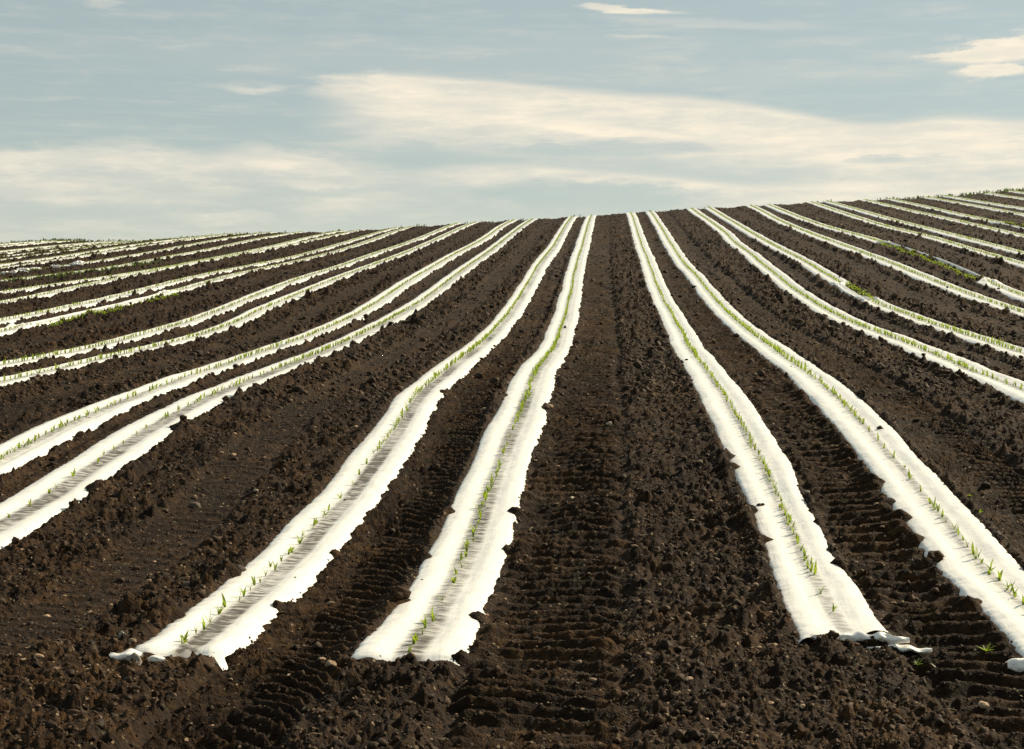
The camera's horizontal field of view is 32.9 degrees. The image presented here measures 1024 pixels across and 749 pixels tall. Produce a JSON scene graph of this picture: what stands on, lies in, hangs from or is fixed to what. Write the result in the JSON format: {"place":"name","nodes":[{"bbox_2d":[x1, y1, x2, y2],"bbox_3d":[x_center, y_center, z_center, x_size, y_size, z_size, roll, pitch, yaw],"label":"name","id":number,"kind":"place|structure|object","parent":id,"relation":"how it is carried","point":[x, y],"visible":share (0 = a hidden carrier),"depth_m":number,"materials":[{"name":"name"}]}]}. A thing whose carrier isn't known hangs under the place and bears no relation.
{"place":"outdoors","nodes":[
{"label":"outdoors","id":0,"kind":"place"},
{"bbox_2d":[0,189,1023,748],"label":"ploughed field","id":1,"kind":"structure","parent":0,"point":[936,621],"depth_m":8.38,"materials":[{"name":"soil"}]},
{"bbox_2d":[0,241,48,244],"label":"plastic strip","id":2,"kind":"object","parent":1,"relation":"on","point":[24,242],"visible":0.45,"depth_m":60.93,"materials":[{"name":"white plastic"}]},
{"bbox_2d":[1,241,69,246],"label":"plastic strip","id":3,"kind":"object","parent":1,"relation":"on","point":[33,243],"visible":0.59,"depth_m":59.59,"materials":[{"name":"white plastic"}]},
{"bbox_2d":[34,653,43,657],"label":"stone","id":4,"kind":"object","parent":1,"relation":"on","point":[38,655],"visible":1,"depth_m":5.12,"materials":[{"name":"beige stone"}]},
{"bbox_2d":[0,241,111,251],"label":"plastic strip","id":5,"kind":"object","parent":1,"relation":"on","point":[47,246],"visible":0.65,"depth_m":56.39,"materials":[{"name":"white plastic"}]},
{"bbox_2d":[0,242,115,253],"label":"plastic strip","id":6,"kind":"object","parent":1,"relation":"on","point":[51,247],"visible":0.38,"depth_m":54.87,"materials":[{"name":"white plastic"}]},
{"bbox_2d":[7,241,137,256],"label":"plastic strip","id":7,"kind":"object","parent":1,"relation":"on","point":[57,249],"visible":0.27,"depth_m":51.35,"materials":[{"name":"white plastic"}]},
{"bbox_2d":[0,257,168,282],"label":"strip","id":8,"kind":"object","parent":1,"relation":"on","point":[89,270],"visible":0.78,"depth_m":36.01,"materials":[{"name":"white plastic"}]},
{"bbox_2d":[0,238,172,259],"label":"plastic strip","id":9,"kind":"object","parent":1,"relation":"on","point":[60,251],"visible":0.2,"depth_m":48.16,"materials":[{"name":"white plastic"}]},
{"bbox_2d":[0,234,224,266],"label":"plastic strip","id":10,"kind":"object","parent":1,"relation":"on","point":[33,260],"visible":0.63,"depth_m":46.00,"materials":[{"name":"white plastic"}]},
{"bbox_2d":[1,233,249,268],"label":"plastic strip","id":11,"kind":"object","parent":1,"relation":"on","point":[82,256],"visible":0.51,"depth_m":46.70,"materials":[{"name":"white plastic"}]},
{"bbox_2d":[109,648,142,659],"bbox_3d":[-1.181,0.858,5.295,0.095,0.036,0.070,0,0,3],"label":"crumpled film","id":12,"kind":"object","parent":1,"relation":"on","point":[123,655],"visible":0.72,"depth_m":5.28,"materials":[{"name":"white plastic"}]},
{"bbox_2d":[128,638,136,642],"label":"stone","id":13,"kind":"object","parent":1,"relation":"on","point":[133,640],"visible":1,"depth_m":5.49,"materials":[{"name":"brown stone"}]},
{"bbox_2d":[125,652,141,665],"bbox_3d":[-1.136,0.863,5.204,0.064,0.058,0.040,0,0,38],"label":"film","id":14,"kind":"object","parent":1,"relation":"on","point":[134,655],"visible":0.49,"depth_m":5.19,"materials":[{"name":"white plastic"}]},
{"bbox_2d":[1,232,302,280],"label":"plastic strip","id":15,"kind":"object","parent":1,"relation":"on","point":[192,252],"visible":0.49,"depth_m":47.35,"materials":[{"name":"white plastic"}]},
{"bbox_2d":[148,655,165,661],"bbox_3d":[-1.071,0.857,5.222,0.054,0.021,0.030,0,0,-14],"label":"crumpled film","id":16,"kind":"object","parent":1,"relation":"on","point":[154,658],"visible":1,"depth_m":5.21,"materials":[{"name":"white plastic"}]},
{"bbox_2d":[0,231,345,293],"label":"plastic strip","id":17,"kind":"object","parent":1,"relation":"on","point":[99,278],"visible":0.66,"depth_m":35.43,"materials":[{"name":"white plastic"}]},
{"bbox_2d":[0,230,358,303],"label":"plastic strip","id":18,"kind":"object","parent":1,"relation":"on","point":[45,295],"visible":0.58,"depth_m":31.70,"materials":[{"name":"white plastic"}]},
{"bbox_2d":[83,232,276,263],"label":"plastic strip","id":19,"kind":"object","parent":1,"relation":"on","point":[155,251],"visible":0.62,"depth_m":49.08,"materials":[{"name":"white plastic"}]},
{"bbox_2d":[179,415,186,419],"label":"soil clod","id":20,"kind":"object","parent":1,"relation":"on","point":[182,417],"visible":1,"depth_m":10.88,"materials":[{"name":"brown soil"}]},
{"bbox_2d":[182,581,189,587],"bbox_3d":[-1.255,0.821,6.726,0.053,0.039,0.044,5,14,39],"label":"stone","id":21,"kind":"object","parent":1,"relation":"on","point":[187,583],"visible":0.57,"depth_m":6.71,"materials":[{"name":"stone"}]},
{"bbox_2d":[188,502,200,507],"bbox_3d":[-1.576,0.655,8.588,0.070,0.051,0.058,14,22,43],"label":"stone","id":22,"kind":"object","parent":1,"relation":"on","point":[195,504],"visible":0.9,"depth_m":8.57,"materials":[{"name":"beige stone"}]},
{"bbox_2d":[0,228,397,323],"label":"plastic strip","id":23,"kind":"object","parent":1,"relation":"on","point":[66,308],"visible":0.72,"depth_m":29.04,"materials":[{"name":"white plastic"}]},
{"bbox_2d":[0,227,410,335],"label":"plastic strip","id":24,"kind":"object","parent":1,"relation":"on","point":[55,319],"visible":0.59,"depth_m":26.69,"materials":[{"name":"white plastic"}]},
{"bbox_2d":[199,656,214,672],"bbox_3d":[-0.922,0.868,5.173,0.072,0.051,0.072,0,0,4],"label":"soil clod","id":25,"kind":"object","parent":1,"relation":"on","point":[208,663],"visible":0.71,"depth_m":5.17,"materials":[{"name":"brown soil"}]},
{"bbox_2d":[0,223,461,368],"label":"plastic strip","id":26,"kind":"object","parent":1,"relation":"on","point":[196,321],"visible":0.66,"depth_m":23.65,"materials":[{"name":"white plastic"}]},
{"bbox_2d":[0,222,477,385],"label":"plastic strip","id":27,"kind":"object","parent":1,"relation":"on","point":[256,314],"visible":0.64,"depth_m":22.47,"materials":[{"name":"white plastic"}]},
{"bbox_2d":[0,220,516,473],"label":"plastic strip","id":28,"kind":"object","parent":1,"relation":"on","point":[41,447],"visible":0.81,"depth_m":12.55,"materials":[{"name":"white plastic"}]},
{"bbox_2d":[0,219,536,548],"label":"plastic strip","id":29,"kind":"object","parent":1,"relation":"on","point":[36,519],"visible":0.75,"depth_m":10.32,"materials":[{"name":"white plastic"}]},
{"bbox_2d":[325,660,336,666],"bbox_3d":[-0.566,0.903,5.408,0.037,0.024,0.044,-7,9,-11],"label":"stone","id":30,"kind":"object","parent":1,"relation":"on","point":[329,663],"visible":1,"depth_m":5.40,"materials":[{"name":"beige stone"}]},
{"bbox_2d":[135,216,576,669],"bbox_3d":[0.656,-2.448,35.755,0.507,6.816,61.027,0,0,3],"label":"plastic strip","id":31,"kind":"object","parent":1,"relation":"on","point":[252,620],"visible":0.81,"depth_m":8.15,"materials":[{"name":"white plastic"}]},
{"bbox_2d":[180,630,188,645],"bbox_3d":[-1.048,0.842,5.551,0.017,0.051,0.064,0,0,-23],"label":"seedling","id":32,"kind":"object","parent":31,"relation":"on","point":[184,638],"visible":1,"depth_m":5.54,"materials":[{"name":"green plant"}]},
{"bbox_2d":[201,617,214,632],"bbox_3d":[-1.019,0.836,5.798,0.062,0.057,0.022,0,0,-43],"label":"seedling","id":33,"kind":"object","parent":31,"relation":"on","point":[203,624],"visible":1,"depth_m":5.79,"materials":[{"name":"green plant"}]},
{"bbox_2d":[221,592,225,606],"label":"seedling","id":34,"kind":"object","parent":31,"relation":"on","point":[223,601],"visible":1,"depth_m":6.25,"materials":[{"name":"green plant"}]},
{"bbox_2d":[236,565,246,571],"bbox_3d":[-1.100,0.793,7.001,0.051,0.045,0.062,12,-6,19],"label":"stone","id":35,"kind":"object","parent":31,"relation":"on","point":[241,568],"visible":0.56,"depth_m":6.98,"materials":[{"name":"brown stone"}]},
{"bbox_2d":[390,586,410,598],"bbox_3d":[-0.418,0.809,6.434,0.073,0.053,0.072,0,0,-41],"label":"soil clod","id":36,"kind":"object","parent":1,"relation":"on","point":[400,592],"visible":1,"depth_m":6.42,"materials":[{"name":"brown soil"}]},
{"bbox_2d":[351,215,595,670],"bbox_3d":[1.391,-2.461,35.852,0.542,6.882,61.123,0,0,3],"label":"plastic strip","id":37,"kind":"object","parent":1,"relation":"on","point":[458,627],"visible":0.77,"depth_m":8.12,"materials":[{"name":"white plastic"}]},
{"bbox_2d":[412,633,416,646],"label":"seedling","id":38,"kind":"object","parent":37,"relation":"on","point":[414,637],"visible":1,"depth_m":5.65,"materials":[{"name":"green plant"}]},
{"bbox_2d":[420,617,426,630],"bbox_3d":[-0.305,0.852,5.934,0.011,0.055,0.034,0,0,41],"label":"seedling","id":39,"kind":"object","parent":37,"relation":"on","point":[424,622],"visible":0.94,"depth_m":5.94,"materials":[{"name":"green plant"}]},
{"bbox_2d":[425,606,437,622],"bbox_3d":[-0.284,0.841,6.065,0.058,0.066,0.015,0,0,-16],"label":"seedling","id":40,"kind":"object","parent":37,"relation":"on","point":[432,619],"visible":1,"depth_m":6.07,"materials":[{"name":"green plant"}]},
{"bbox_2d":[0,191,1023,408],"bbox_3d":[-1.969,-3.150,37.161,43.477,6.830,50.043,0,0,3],"label":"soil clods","id":41,"kind":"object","parent":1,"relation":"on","point":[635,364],"visible":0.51,"depth_m":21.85,"materials":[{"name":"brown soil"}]},
{"bbox_2d":[0,189,1023,604],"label":"seedlings","id":42,"kind":"object","parent":1,"relation":"on","point":[686,339],"visible":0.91,"depth_m":26.46,"materials":[{"name":"green plant"}]},
{"bbox_2d":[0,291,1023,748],"bbox_3d":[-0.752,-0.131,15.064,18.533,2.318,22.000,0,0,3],"label":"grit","id":43,"kind":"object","parent":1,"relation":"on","point":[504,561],"visible":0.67,"depth_m":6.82,"materials":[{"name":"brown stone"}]},
{"bbox_2d":[6,188,1023,242],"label":"rough grass","id":44,"kind":"structure","parent":1,"relation":"on","point":[905,198],"depth_m":63.39,"materials":[{"name":"green plant"}]},
{"bbox_2d":[683,676,692,680],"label":"stone","id":45,"kind":"object","parent":1,"relation":"on","point":[687,678],"visible":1,"depth_m":5.14,"materials":[{"name":"beige stone"}]},
{"bbox_2d":[626,212,932,652],"bbox_3d":[2.822,-2.526,35.951,0.518,6.939,60.491,0,0,3],"label":"plastic strip","id":46,"kind":"object","parent":1,"relation":"on","point":[804,600],"visible":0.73,"depth_m":8.32,"materials":[{"name":"white plastic"}]},
{"bbox_2d":[814,561,816,575],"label":"seedling","id":47,"kind":"object","parent":46,"relation":"on","point":[815,568],"visible":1,"depth_m":6.93,"materials":[{"name":"green plant"}]},
{"bbox_2d":[646,211,1023,671],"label":"plastic strip","id":48,"kind":"object","parent":1,"relation":"on","point":[960,566],"visible":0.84,"depth_m":8.55,"materials":[{"name":"white plastic"}]},
{"bbox_2d":[927,550,944,560],"bbox_3d":[1.747,0.747,7.131,0.073,0.046,0.075,12,17,43],"label":"soil clod","id":49,"kind":"object","parent":48,"relation":"on","point":[936,555],"visible":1,"depth_m":7.12,"materials":[{"name":"brown soil"}]},
{"bbox_2d":[971,542,974,554],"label":"seedling","id":50,"kind":"object","parent":48,"relation":"on","point":[972,548],"visible":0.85,"depth_m":7.22,"materials":[{"name":"green plant"}]},
{"bbox_2d":[985,558,995,570],"bbox_3d":[1.910,0.763,6.923,0.053,0.063,0.016,0,0,-3],"label":"seedling","id":51,"kind":"object","parent":48,"relation":"on","point":[990,565],"visible":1,"depth_m":6.92,"materials":[{"name":"green plant"}]},
{"bbox_2d":[995,570,1002,580],"bbox_3d":[1.910,0.790,6.784,0.067,0.053,0.014,0,0,-44],"label":"seedling","id":52,"kind":"object","parent":48,"relation":"on","point":[999,576],"visible":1,"depth_m":6.78,"materials":[{"name":"green plant"}]},
{"bbox_2d":[1010,582,1017,599],"bbox_3d":[1.884,0.811,6.501,0.017,0.066,0.048,-1,-2,-28],"label":"seedling","id":53,"kind":"object","parent":48,"relation":"on","point":[1014,593],"visible":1,"depth_m":6.50,"materials":[{"name":"green plant"}]},
{"bbox_2d":[687,208,1023,402],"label":"plastic strip","id":54,"kind":"object","parent":1,"relation":"on","point":[1015,393],"visible":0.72,"depth_m":19.05,"materials":[{"name":"white plastic"}]},
{"bbox_2d":[704,208,1023,357],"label":"plastic strip","id":55,"kind":"object","parent":1,"relation":"on","point":[841,286],"visible":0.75,"depth_m":25.59,"materials":[{"name":"white plastic"}]},
{"bbox_2d":[747,205,1023,315],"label":"plastic strip","id":56,"kind":"object","parent":1,"relation":"on","point":[913,275],"visible":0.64,"depth_m":29.52,"materials":[{"name":"white plastic"}]},
{"bbox_2d":[763,205,1023,301],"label":"plastic strip","id":57,"kind":"object","parent":1,"relation":"on","point":[1004,291],"visible":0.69,"depth_m":31.18,"materials":[{"name":"white plastic"}]},
{"bbox_2d":[808,202,1023,267],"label":"plastic strip","id":58,"kind":"object","parent":1,"relation":"on","point":[1016,264],"visible":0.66,"depth_m":39.31,"materials":[{"name":"white plastic"}]},
{"bbox_2d":[825,201,1023,254],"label":"plastic strip","id":59,"kind":"object","parent":1,"relation":"on","point":[994,246],"visible":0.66,"depth_m":41.16,"materials":[{"name":"white plastic"}]},
{"bbox_2d":[861,200,1023,237],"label":"plastic strip","id":60,"kind":"object","parent":1,"relation":"on","point":[973,224],"visible":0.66,"depth_m":47.37,"materials":[{"name":"white plastic"}]},
{"bbox_2d":[886,199,1023,228],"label":"plastic strip","id":61,"kind":"object","parent":1,"relation":"on","point":[957,214],"visible":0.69,"depth_m":50.39,"materials":[{"name":"white plastic"}]},
{"bbox_2d":[921,197,1023,216],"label":"plastic strip","id":62,"kind":"object","parent":1,"relation":"on","point":[967,204],"visible":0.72,"depth_m":53.74,"materials":[{"name":"white plastic"}]},
{"bbox_2d":[939,196,1023,210],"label":"plastic strip","id":63,"kind":"object","parent":1,"relation":"on","point":[993,204],"visible":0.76,"depth_m":55.69,"materials":[{"name":"white plastic"}]},
{"bbox_2d":[978,701,989,708],"bbox_3d":[1.341,0.940,4.930,0.033,0.020,0.036,15,12,43],"label":"stone","id":64,"kind":"object","parent":1,"relation":"on","point":[983,704],"visible":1,"depth_m":4.92,"materials":[{"name":"beige stone"}]},
{"bbox_2d":[977,642,993,651],"bbox_3d":[1.549,0.896,5.653,0.066,0.040,0.056,0,0,3],"label":"weed","id":65,"kind":"object","parent":1,"relation":"on","point":[986,649],"visible":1,"depth_m":5.66,"materials":[{"name":"green plant"}]},
{"bbox_2d":[979,193,1023,199],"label":"plastic strip","id":66,"kind":"object","parent":1,"relation":"on","point":[997,195],"visible":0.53,"depth_m":58.88,"materials":[{"name":"white plastic"}]},
{"bbox_2d":[0,0,1023,242],"label":"sky","id":67,"kind":"structure","parent":0,"point":[137,120],"materials":[{"name":"blue"}]}
]}

